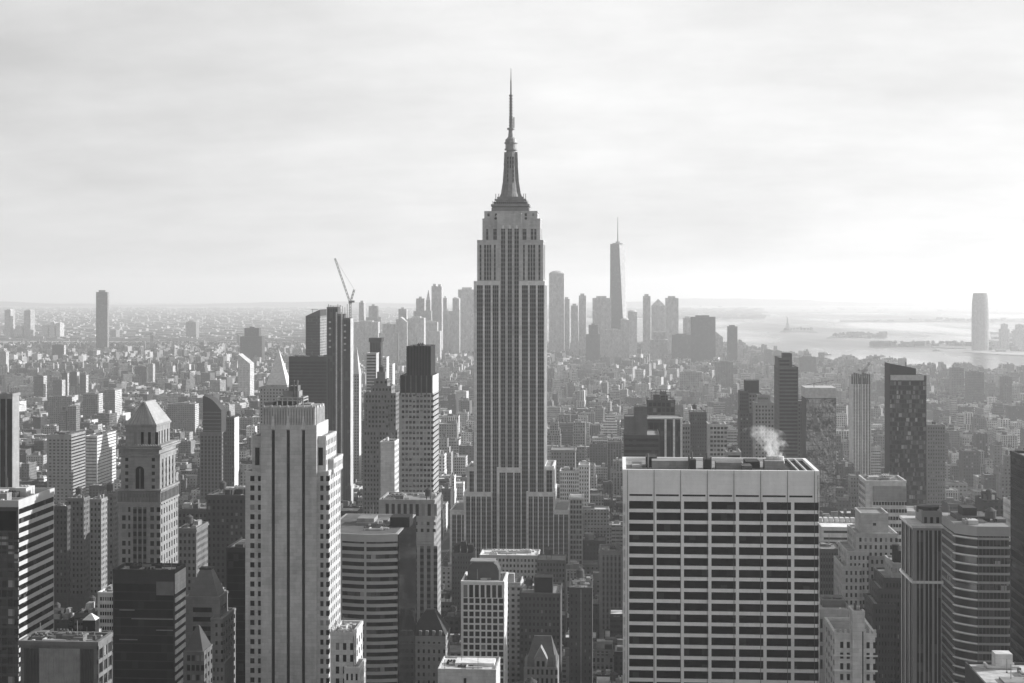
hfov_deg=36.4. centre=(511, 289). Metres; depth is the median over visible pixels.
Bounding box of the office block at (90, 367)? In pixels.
[87,362,97,374]
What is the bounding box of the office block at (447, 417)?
[442,414,459,433]
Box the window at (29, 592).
[19,578,53,599]
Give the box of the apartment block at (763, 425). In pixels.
[752,394,773,457]
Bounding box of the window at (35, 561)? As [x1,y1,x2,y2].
[19,551,53,571]
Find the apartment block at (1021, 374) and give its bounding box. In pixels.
[1019,371,1023,383]
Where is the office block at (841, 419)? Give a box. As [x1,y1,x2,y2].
[836,411,846,428]
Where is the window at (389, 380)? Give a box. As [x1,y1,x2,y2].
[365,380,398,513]
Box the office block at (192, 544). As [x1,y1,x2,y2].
[178,514,208,594]
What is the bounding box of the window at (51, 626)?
[19,623,53,647]
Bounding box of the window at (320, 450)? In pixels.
[318,448,322,464]
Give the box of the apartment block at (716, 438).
[706,416,726,457]
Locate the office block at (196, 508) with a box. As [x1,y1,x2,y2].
[178,495,205,527]
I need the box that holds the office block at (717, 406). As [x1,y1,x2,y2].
[707,400,724,414]
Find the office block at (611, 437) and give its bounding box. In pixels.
[607,434,621,463]
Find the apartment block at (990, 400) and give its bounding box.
[987,394,995,407]
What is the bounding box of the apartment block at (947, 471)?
[945,462,950,479]
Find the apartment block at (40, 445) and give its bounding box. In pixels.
[34,439,46,453]
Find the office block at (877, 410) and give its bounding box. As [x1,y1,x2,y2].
[871,405,882,421]
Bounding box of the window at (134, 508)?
[133,507,136,562]
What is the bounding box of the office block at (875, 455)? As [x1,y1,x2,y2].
[871,441,880,474]
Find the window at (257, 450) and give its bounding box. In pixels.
[255,448,259,464]
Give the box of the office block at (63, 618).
[54,602,76,630]
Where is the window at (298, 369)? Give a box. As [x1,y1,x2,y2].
[289,368,326,370]
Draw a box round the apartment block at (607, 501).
[603,495,610,513]
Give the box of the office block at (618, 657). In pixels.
[613,639,622,674]
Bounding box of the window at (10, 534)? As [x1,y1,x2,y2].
[2,532,18,682]
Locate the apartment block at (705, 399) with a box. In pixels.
[699,395,712,404]
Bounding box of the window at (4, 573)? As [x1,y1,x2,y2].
[2,571,6,577]
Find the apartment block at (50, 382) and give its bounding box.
[48,374,57,387]
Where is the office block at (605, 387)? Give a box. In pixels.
[601,380,608,394]
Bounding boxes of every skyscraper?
[4,309,14,337]
[14,325,23,336]
[24,309,34,335]
[42,324,50,336]
[49,321,56,335]
[56,322,63,335]
[96,290,108,347]
[110,329,119,336]
[186,320,198,337]
[306,309,326,354]
[327,304,352,502]
[353,346,360,479]
[354,320,379,362]
[359,301,365,320]
[366,304,380,332]
[379,322,398,364]
[396,307,407,349]
[400,317,407,364]
[408,316,425,345]
[413,297,424,317]
[424,290,432,321]
[426,320,441,361]
[431,284,437,321]
[437,284,442,351]
[443,296,448,352]
[449,311,451,353]
[450,79,569,563]
[452,297,459,356]
[458,287,473,353]
[549,271,563,352]
[564,297,569,352]
[571,304,577,353]
[579,293,585,354]
[586,323,599,362]
[592,296,610,356]
[605,329,621,364]
[610,218,626,329]
[620,318,628,359]
[628,310,636,354]
[643,294,649,353]
[650,331,667,362]
[651,299,664,338]
[665,296,677,352]
[672,334,690,360]
[683,316,689,334]
[690,315,714,362]
[715,331,722,360]
[727,325,736,360]
[737,339,742,360]
[774,353,801,457]
[849,373,870,474]
[885,362,926,505]
[971,293,988,350]
[990,341,998,345]
[999,323,1008,348]
[1010,451,1023,661]
[1013,324,1023,348]
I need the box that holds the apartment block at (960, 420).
[954,413,964,432]
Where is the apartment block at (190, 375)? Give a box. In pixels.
[182,370,194,387]
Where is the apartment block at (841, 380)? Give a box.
[834,377,845,389]
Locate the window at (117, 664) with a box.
[114,661,173,669]
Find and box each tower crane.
[334,258,354,317]
[858,362,869,372]
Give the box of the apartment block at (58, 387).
[53,379,64,395]
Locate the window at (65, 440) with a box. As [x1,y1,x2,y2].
[61,440,70,503]
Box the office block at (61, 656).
[18,621,112,682]
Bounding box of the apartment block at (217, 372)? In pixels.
[209,370,220,377]
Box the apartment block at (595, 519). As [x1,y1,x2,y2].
[583,503,611,543]
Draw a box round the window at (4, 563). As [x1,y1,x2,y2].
[2,561,6,567]
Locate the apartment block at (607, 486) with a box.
[603,480,612,510]
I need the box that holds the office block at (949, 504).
[942,496,974,512]
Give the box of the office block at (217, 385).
[210,377,225,391]
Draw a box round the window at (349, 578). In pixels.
[342,576,396,580]
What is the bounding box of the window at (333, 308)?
[333,308,334,430]
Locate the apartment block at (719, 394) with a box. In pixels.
[714,391,725,400]
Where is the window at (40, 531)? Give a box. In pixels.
[19,524,53,542]
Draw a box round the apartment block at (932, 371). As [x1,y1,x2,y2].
[930,367,934,376]
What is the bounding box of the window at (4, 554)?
[2,552,6,557]
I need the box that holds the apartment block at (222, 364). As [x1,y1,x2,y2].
[217,361,225,370]
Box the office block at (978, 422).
[971,415,985,432]
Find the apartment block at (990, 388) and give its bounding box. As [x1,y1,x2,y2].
[984,381,995,397]
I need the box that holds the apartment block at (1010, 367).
[1004,362,1014,371]
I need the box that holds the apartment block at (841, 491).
[836,480,846,496]
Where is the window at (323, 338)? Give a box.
[320,338,325,354]
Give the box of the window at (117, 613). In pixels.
[114,609,173,617]
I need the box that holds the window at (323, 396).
[302,395,326,397]
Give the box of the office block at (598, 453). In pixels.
[590,441,606,464]
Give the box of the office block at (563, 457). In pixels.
[550,447,576,483]
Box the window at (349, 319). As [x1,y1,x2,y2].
[349,319,349,502]
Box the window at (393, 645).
[363,644,396,648]
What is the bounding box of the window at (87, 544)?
[84,544,87,592]
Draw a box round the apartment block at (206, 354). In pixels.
[201,352,209,361]
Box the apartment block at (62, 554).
[54,496,70,607]
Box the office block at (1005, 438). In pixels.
[996,432,1016,448]
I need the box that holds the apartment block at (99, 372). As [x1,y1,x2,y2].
[94,367,102,377]
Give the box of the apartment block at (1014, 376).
[1008,369,1018,382]
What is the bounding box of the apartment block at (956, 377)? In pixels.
[949,366,963,395]
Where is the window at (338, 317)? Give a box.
[337,316,339,453]
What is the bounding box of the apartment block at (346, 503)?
[341,500,351,506]
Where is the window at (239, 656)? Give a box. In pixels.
[236,653,244,659]
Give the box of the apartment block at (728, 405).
[718,395,731,415]
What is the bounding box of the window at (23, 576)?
[19,560,53,580]
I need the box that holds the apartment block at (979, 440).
[973,432,988,457]
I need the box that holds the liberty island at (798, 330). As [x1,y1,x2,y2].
[780,328,817,332]
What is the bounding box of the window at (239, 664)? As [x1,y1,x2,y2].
[236,661,244,667]
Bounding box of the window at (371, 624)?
[363,622,396,626]
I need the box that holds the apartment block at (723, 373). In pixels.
[715,361,732,387]
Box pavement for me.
[0,384,883,545]
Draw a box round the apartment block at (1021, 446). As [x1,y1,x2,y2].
[1018,427,1023,450]
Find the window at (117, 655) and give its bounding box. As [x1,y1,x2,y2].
[114,652,173,660]
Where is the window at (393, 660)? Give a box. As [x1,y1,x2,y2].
[366,659,396,663]
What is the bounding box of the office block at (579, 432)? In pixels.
[573,419,585,445]
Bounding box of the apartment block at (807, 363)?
[799,356,815,372]
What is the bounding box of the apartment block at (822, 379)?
[818,375,828,385]
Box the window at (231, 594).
[228,591,244,597]
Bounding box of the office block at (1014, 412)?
[1005,402,1023,420]
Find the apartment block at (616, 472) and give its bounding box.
[610,457,622,495]
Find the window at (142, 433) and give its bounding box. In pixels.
[141,432,143,444]
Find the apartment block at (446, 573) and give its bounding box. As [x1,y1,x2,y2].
[441,556,451,589]
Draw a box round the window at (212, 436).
[212,436,213,491]
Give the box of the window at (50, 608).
[19,605,53,628]
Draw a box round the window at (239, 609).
[228,606,244,613]
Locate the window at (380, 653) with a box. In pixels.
[363,652,396,656]
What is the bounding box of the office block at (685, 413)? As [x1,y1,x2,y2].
[683,406,692,420]
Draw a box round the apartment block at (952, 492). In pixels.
[945,486,958,499]
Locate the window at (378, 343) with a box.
[378,343,379,365]
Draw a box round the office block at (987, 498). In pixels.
[975,488,1002,516]
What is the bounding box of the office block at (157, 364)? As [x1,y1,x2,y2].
[152,360,159,372]
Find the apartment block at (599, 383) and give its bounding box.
[594,381,601,389]
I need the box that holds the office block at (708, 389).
[703,384,713,397]
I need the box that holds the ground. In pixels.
[0,341,773,562]
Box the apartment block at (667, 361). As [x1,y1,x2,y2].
[664,356,670,365]
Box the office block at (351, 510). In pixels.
[341,503,362,515]
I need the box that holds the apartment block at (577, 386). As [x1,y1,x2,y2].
[574,384,582,392]
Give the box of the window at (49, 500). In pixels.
[19,497,53,513]
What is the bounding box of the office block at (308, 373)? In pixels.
[289,352,326,418]
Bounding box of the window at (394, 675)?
[366,674,396,678]
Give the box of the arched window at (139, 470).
[136,466,143,488]
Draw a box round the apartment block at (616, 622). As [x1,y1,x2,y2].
[604,601,622,638]
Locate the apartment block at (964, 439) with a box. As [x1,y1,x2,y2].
[960,432,969,448]
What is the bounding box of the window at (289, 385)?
[289,385,326,386]
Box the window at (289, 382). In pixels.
[289,382,326,383]
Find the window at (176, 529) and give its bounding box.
[161,529,176,562]
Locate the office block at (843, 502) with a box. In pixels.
[836,495,850,510]
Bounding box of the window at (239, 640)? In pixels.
[236,637,244,643]
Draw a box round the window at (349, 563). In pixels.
[342,561,396,565]
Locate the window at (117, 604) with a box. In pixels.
[114,601,173,608]
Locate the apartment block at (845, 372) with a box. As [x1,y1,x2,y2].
[843,367,852,381]
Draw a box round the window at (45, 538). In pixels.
[19,533,53,551]
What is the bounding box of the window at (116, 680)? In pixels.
[114,678,173,682]
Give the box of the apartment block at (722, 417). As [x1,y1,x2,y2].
[716,411,724,420]
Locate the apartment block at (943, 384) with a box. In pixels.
[938,376,948,389]
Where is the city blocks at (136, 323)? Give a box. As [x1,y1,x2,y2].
[0,305,1023,682]
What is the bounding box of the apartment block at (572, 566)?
[566,560,582,610]
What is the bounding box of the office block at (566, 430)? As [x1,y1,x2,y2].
[560,418,572,445]
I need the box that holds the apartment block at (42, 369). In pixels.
[38,366,48,374]
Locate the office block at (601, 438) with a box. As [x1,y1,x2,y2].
[592,434,607,441]
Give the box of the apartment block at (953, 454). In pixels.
[948,447,958,463]
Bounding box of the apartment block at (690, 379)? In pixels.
[680,371,701,389]
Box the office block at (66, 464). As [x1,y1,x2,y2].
[47,431,85,503]
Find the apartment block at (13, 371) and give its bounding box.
[10,368,16,373]
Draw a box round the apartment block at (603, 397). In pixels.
[598,393,607,400]
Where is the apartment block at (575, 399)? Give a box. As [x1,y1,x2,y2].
[574,388,586,408]
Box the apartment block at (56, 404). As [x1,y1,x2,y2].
[48,396,74,423]
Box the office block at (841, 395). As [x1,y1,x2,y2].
[837,389,845,403]
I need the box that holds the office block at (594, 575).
[590,571,598,595]
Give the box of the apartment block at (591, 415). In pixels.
[580,409,594,423]
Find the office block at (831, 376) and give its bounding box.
[825,372,835,383]
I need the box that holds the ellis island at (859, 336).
[828,336,883,337]
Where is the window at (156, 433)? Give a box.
[155,432,157,444]
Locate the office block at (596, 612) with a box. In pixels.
[593,594,598,638]
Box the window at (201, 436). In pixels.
[201,436,202,500]
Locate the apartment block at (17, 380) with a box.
[10,373,22,391]
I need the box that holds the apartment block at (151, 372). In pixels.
[148,363,154,381]
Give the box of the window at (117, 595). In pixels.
[114,592,173,600]
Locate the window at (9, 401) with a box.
[7,399,11,486]
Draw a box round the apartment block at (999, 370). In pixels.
[995,366,1005,373]
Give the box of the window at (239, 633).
[236,630,244,636]
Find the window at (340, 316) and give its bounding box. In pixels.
[340,316,342,499]
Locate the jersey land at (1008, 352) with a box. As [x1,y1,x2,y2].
[962,330,1023,354]
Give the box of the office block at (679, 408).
[675,402,685,420]
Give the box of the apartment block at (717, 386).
[714,382,720,397]
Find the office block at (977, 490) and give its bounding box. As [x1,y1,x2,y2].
[970,484,995,500]
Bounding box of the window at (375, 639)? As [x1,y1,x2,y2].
[363,637,396,641]
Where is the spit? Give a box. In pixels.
[840,318,1023,321]
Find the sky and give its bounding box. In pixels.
[0,0,1023,302]
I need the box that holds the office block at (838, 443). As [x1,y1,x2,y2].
[836,434,840,461]
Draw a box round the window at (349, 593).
[342,591,396,595]
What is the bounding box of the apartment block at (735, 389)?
[732,383,738,392]
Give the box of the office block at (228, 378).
[221,374,231,390]
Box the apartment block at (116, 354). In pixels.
[110,350,119,358]
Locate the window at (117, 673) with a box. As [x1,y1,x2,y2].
[114,670,173,677]
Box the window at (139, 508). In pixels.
[138,507,141,562]
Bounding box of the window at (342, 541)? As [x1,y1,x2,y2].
[342,541,396,543]
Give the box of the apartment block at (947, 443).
[945,429,950,448]
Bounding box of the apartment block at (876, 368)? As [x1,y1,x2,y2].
[872,363,880,373]
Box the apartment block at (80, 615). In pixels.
[73,595,97,630]
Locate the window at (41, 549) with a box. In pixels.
[19,542,53,561]
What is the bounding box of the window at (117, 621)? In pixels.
[114,618,173,626]
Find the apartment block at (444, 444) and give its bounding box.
[439,433,452,473]
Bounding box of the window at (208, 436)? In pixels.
[208,436,209,493]
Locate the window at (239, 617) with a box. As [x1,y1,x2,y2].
[236,614,244,620]
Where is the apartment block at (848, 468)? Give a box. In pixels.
[843,462,854,476]
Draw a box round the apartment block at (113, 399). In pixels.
[104,388,121,422]
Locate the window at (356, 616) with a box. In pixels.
[342,613,396,618]
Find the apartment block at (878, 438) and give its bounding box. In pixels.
[871,432,884,450]
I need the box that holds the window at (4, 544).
[2,542,6,548]
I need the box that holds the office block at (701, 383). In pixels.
[699,379,708,391]
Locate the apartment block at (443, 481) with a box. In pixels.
[439,477,450,485]
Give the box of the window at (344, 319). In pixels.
[344,319,344,499]
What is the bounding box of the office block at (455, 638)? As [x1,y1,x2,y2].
[450,633,460,642]
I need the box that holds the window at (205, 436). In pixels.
[205,436,206,500]
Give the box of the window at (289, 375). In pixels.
[289,375,326,376]
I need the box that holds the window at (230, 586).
[227,583,244,589]
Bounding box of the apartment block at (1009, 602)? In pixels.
[1009,551,1009,650]
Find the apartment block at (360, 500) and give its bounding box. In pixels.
[357,496,362,506]
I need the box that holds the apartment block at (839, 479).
[836,476,842,485]
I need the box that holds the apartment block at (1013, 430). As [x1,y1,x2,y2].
[1005,426,1019,448]
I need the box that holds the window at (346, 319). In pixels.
[346,319,346,499]
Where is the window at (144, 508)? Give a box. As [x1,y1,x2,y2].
[143,507,145,562]
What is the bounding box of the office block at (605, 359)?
[601,356,609,366]
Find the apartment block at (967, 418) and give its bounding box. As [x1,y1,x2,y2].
[962,411,972,429]
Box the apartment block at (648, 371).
[645,363,651,375]
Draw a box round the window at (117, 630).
[114,627,173,634]
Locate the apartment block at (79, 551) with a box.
[67,486,90,610]
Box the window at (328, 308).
[328,308,329,430]
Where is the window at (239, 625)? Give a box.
[236,622,244,628]
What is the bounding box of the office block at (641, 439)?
[623,396,659,456]
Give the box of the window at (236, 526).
[235,500,241,540]
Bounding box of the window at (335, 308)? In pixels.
[335,308,336,430]
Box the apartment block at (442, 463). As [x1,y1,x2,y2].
[439,450,446,476]
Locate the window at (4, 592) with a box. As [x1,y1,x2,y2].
[2,590,6,596]
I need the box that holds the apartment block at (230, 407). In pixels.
[223,403,234,415]
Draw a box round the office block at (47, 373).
[43,370,52,381]
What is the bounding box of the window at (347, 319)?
[347,319,348,500]
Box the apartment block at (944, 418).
[939,413,949,423]
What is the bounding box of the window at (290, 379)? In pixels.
[289,378,326,380]
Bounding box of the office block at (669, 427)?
[647,415,682,456]
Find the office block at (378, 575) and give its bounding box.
[341,504,415,682]
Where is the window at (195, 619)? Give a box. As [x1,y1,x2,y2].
[193,617,210,621]
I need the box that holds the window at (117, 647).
[114,644,173,651]
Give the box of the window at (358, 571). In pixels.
[342,568,396,573]
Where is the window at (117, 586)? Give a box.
[114,583,155,591]
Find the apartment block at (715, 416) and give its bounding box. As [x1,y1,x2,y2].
[711,413,718,420]
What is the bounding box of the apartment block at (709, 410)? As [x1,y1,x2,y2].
[704,405,712,420]
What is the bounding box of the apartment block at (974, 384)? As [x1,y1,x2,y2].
[965,370,983,403]
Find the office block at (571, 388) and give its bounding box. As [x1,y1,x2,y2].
[568,380,574,396]
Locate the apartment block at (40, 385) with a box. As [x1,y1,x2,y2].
[34,375,46,396]
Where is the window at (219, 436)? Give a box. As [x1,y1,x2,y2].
[219,436,220,487]
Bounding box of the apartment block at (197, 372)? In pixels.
[194,370,199,382]
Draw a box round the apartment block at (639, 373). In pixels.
[634,368,644,380]
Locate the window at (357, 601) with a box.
[342,598,396,603]
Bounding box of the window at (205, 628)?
[193,626,210,630]
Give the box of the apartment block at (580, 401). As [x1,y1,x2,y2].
[576,387,585,406]
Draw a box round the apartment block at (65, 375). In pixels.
[62,372,68,395]
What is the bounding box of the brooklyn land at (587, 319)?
[0,303,700,342]
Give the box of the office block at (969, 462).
[959,448,979,485]
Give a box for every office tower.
[0,385,19,486]
[0,478,54,682]
[113,557,185,682]
[116,400,180,565]
[185,566,235,682]
[226,537,244,682]
[238,353,253,397]
[245,380,342,682]
[260,349,288,432]
[369,338,383,365]
[379,485,441,622]
[399,343,438,491]
[461,558,507,682]
[622,452,819,682]
[801,380,836,514]
[899,504,943,682]
[942,505,1009,682]
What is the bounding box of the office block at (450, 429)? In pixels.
[439,420,458,438]
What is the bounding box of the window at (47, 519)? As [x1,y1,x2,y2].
[19,515,53,532]
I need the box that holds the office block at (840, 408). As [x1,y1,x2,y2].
[836,402,847,424]
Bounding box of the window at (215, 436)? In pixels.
[215,436,216,489]
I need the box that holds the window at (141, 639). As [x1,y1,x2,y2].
[114,635,173,643]
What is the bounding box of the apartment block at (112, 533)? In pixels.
[97,483,117,585]
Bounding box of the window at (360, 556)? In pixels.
[342,553,396,558]
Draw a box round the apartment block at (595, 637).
[564,627,597,647]
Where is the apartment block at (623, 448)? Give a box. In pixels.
[622,437,623,456]
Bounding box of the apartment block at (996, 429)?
[992,423,1007,443]
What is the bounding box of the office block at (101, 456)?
[86,430,115,495]
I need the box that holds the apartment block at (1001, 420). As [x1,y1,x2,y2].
[997,416,1009,427]
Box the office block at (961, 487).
[945,475,967,499]
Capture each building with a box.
[11,386,19,391]
[17,367,25,373]
[19,411,32,416]
[19,415,28,426]
[19,442,33,453]
[19,448,30,454]
[19,453,26,462]
[19,477,38,485]
[20,383,31,397]
[21,461,36,478]
[22,427,40,433]
[23,420,32,428]
[26,450,46,469]
[29,409,45,414]
[30,396,46,403]
[32,352,41,360]
[32,434,46,436]
[33,414,46,429]
[33,482,46,487]
[37,472,46,482]
[42,425,58,433]
[70,384,79,394]
[72,355,82,361]
[80,420,93,428]
[80,428,98,434]
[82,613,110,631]
[84,416,97,423]
[86,414,96,418]
[88,381,97,391]
[88,483,108,497]
[90,422,101,428]
[97,377,104,386]
[97,410,116,425]
[97,579,112,682]
[104,379,113,387]
[109,383,121,388]
[123,373,132,382]
[126,384,141,390]
[132,374,141,385]
[137,392,152,400]
[143,387,158,394]
[159,377,173,388]
[165,381,176,389]
[169,392,184,403]
[170,428,184,439]
[176,455,190,461]
[176,462,191,468]
[176,468,180,492]
[178,395,191,401]
[179,438,194,455]
[179,492,192,500]
[180,468,197,474]
[181,475,187,491]
[182,428,192,439]
[183,495,195,502]
[183,625,212,682]
[184,474,197,487]
[220,394,235,402]
[233,401,245,412]
[239,414,251,427]
[239,425,246,435]
[239,447,249,457]
[330,616,365,682]
[353,484,362,492]
[380,434,398,497]
[415,608,450,682]
[438,651,499,682]
[439,399,447,407]
[439,482,452,527]
[441,583,451,594]
[441,592,451,608]
[443,501,447,532]
[452,540,476,609]
[480,543,539,582]
[519,574,562,681]
[524,635,558,682]
[537,546,566,609]
[560,462,589,505]
[562,645,568,682]
[569,493,583,567]
[569,567,592,682]
[573,358,583,365]
[575,407,588,413]
[582,368,591,376]
[583,532,605,559]
[583,560,597,573]
[587,393,600,406]
[590,422,599,437]
[590,489,606,505]
[593,634,621,671]
[593,669,610,682]
[595,463,607,481]
[595,671,622,682]
[599,541,622,638]
[609,396,620,404]
[609,513,622,523]
[612,404,620,413]
[616,500,622,512]
[620,388,627,401]
[623,359,632,367]
[625,367,634,379]
[630,395,641,405]
[635,381,648,394]
[641,376,651,387]
[655,375,663,387]
[659,385,670,389]
[677,390,687,399]
[721,387,731,393]
[725,419,736,428]
[750,356,757,366]
[798,376,807,384]
[817,517,854,542]
[817,541,837,594]
[817,585,848,682]
[824,603,877,682]
[833,507,897,608]
[846,357,852,365]
[858,465,914,547]
[864,544,900,682]
[926,384,933,393]
[926,402,943,410]
[931,379,939,386]
[933,407,949,421]
[949,460,958,479]
[957,402,974,412]
[958,386,964,395]
[965,650,1023,682]
[973,471,986,488]
[975,408,983,416]
[976,404,990,413]
[982,411,998,419]
[985,458,992,467]
[1010,419,1021,428]
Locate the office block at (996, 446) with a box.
[990,440,1006,464]
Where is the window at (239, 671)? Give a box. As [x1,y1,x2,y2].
[236,668,244,674]
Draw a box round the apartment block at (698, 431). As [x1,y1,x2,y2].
[688,404,706,456]
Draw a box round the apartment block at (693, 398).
[688,392,698,405]
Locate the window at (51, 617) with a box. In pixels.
[19,614,53,637]
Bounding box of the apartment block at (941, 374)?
[937,372,945,379]
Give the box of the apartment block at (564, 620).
[562,610,567,647]
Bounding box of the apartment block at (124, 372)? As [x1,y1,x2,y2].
[120,370,127,380]
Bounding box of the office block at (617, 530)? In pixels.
[611,520,622,543]
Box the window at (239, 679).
[236,676,244,682]
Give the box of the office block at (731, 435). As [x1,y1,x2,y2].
[726,430,737,443]
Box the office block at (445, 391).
[441,384,453,397]
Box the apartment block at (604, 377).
[599,374,608,381]
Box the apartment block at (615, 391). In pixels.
[610,385,619,398]
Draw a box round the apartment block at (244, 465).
[239,457,251,484]
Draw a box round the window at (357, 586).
[342,583,396,588]
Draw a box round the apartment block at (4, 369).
[0,364,8,375]
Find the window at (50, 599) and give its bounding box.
[19,596,53,618]
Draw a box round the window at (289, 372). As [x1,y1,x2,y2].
[289,372,326,373]
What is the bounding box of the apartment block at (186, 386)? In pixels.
[181,377,190,392]
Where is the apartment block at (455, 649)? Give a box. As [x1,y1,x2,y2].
[450,643,460,655]
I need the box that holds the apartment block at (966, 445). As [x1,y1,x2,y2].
[963,443,973,448]
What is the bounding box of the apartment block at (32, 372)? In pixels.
[27,368,37,379]
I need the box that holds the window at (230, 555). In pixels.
[227,552,244,558]
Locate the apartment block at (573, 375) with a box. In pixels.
[570,370,575,385]
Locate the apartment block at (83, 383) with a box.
[80,374,87,394]
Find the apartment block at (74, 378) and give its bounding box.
[70,371,78,394]
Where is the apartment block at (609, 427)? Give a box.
[601,411,616,435]
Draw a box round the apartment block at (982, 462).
[973,447,985,473]
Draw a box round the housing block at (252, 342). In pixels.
[240,327,264,361]
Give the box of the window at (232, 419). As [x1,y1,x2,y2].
[230,419,232,485]
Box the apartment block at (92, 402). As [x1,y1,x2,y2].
[83,392,102,421]
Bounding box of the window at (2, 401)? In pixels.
[0,399,4,486]
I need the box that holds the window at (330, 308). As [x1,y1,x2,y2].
[330,308,331,430]
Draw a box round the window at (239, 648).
[236,645,244,651]
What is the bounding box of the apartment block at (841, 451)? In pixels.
[841,442,842,459]
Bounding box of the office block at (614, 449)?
[607,438,621,480]
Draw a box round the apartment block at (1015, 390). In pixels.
[1012,384,1019,399]
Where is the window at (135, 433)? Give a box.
[134,432,136,444]
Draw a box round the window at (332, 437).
[326,437,339,626]
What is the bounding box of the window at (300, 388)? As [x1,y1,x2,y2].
[300,388,326,390]
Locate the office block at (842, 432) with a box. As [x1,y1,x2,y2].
[836,425,848,439]
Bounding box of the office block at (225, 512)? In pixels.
[205,481,244,586]
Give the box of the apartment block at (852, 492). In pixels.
[846,471,865,509]
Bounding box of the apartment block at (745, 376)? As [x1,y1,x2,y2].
[740,372,749,387]
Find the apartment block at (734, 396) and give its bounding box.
[730,393,737,412]
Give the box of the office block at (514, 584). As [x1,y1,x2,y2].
[504,571,523,682]
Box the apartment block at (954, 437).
[945,427,960,449]
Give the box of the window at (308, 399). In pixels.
[306,399,326,400]
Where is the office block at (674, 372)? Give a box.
[668,368,678,380]
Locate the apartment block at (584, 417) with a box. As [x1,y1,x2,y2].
[578,413,589,444]
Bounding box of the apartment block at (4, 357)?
[0,351,8,365]
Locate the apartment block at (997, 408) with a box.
[991,401,1003,414]
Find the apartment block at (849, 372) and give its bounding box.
[846,369,851,384]
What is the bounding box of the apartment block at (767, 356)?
[764,349,771,363]
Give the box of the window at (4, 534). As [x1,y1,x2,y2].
[2,532,6,538]
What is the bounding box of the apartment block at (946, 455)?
[945,445,948,463]
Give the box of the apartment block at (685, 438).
[682,418,689,456]
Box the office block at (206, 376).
[201,372,214,383]
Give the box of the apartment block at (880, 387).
[875,379,884,396]
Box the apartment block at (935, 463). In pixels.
[926,419,944,505]
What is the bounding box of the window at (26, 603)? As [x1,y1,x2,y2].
[19,587,53,609]
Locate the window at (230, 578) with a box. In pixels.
[227,575,244,582]
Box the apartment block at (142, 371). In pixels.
[135,366,147,384]
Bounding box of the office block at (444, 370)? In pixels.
[439,365,449,388]
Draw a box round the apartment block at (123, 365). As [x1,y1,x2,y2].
[118,362,127,375]
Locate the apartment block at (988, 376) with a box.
[984,371,993,381]
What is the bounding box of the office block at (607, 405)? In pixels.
[602,401,611,412]
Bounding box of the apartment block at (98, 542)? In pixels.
[90,489,107,603]
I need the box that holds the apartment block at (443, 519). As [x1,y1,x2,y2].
[439,489,444,539]
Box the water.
[547,303,1023,369]
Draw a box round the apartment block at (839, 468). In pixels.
[836,460,854,477]
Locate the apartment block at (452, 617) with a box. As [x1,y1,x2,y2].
[443,605,460,637]
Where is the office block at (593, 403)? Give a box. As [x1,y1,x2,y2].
[589,399,602,407]
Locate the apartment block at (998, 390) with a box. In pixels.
[996,380,999,394]
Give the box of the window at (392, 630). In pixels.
[363,629,396,633]
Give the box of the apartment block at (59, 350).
[52,344,65,358]
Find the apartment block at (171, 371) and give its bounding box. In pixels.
[167,364,175,377]
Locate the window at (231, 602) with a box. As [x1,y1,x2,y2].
[228,599,244,605]
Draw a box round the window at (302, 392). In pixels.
[302,392,326,393]
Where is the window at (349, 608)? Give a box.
[342,606,396,610]
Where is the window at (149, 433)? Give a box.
[148,432,150,444]
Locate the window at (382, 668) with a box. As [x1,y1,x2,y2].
[366,667,396,671]
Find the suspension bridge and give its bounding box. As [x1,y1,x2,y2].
[126,333,286,345]
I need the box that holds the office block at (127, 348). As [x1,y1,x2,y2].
[124,346,131,351]
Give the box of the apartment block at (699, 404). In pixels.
[696,402,705,407]
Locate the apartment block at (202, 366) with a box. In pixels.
[196,361,207,372]
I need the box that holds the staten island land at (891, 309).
[678,306,1023,312]
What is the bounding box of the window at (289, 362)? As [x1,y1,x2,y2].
[289,362,326,363]
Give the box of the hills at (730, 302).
[678,298,1023,305]
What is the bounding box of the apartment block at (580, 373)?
[576,367,583,380]
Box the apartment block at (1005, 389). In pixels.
[1000,375,1011,403]
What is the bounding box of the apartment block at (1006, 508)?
[1003,496,1009,550]
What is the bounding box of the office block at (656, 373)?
[653,369,666,384]
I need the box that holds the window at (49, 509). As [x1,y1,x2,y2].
[19,506,53,523]
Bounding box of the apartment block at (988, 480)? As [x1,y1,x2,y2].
[980,471,995,490]
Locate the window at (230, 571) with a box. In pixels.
[227,568,244,574]
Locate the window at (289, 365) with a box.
[289,365,326,366]
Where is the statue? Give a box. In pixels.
[783,316,791,330]
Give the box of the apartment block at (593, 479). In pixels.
[578,460,596,487]
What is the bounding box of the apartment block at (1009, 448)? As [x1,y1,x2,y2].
[1002,443,1014,464]
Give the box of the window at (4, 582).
[2,580,6,586]
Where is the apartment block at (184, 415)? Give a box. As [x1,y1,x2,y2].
[168,402,198,435]
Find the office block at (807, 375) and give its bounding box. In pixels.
[801,371,812,378]
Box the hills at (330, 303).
[0,301,663,306]
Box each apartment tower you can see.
[59,406,66,430]
[67,401,79,430]
[200,395,225,500]
[223,410,238,485]
[362,365,399,513]
[366,352,378,391]
[383,356,388,377]
[389,363,394,383]
[646,389,674,414]
[737,380,760,457]
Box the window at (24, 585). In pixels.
[19,569,53,590]
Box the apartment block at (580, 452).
[576,445,587,467]
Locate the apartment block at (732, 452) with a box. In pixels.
[724,446,741,457]
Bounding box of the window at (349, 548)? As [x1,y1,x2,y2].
[342,546,396,550]
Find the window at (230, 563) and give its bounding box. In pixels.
[227,560,244,566]
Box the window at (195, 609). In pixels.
[193,607,211,611]
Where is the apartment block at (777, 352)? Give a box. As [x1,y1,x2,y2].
[773,350,781,364]
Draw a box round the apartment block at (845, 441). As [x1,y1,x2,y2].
[841,436,848,455]

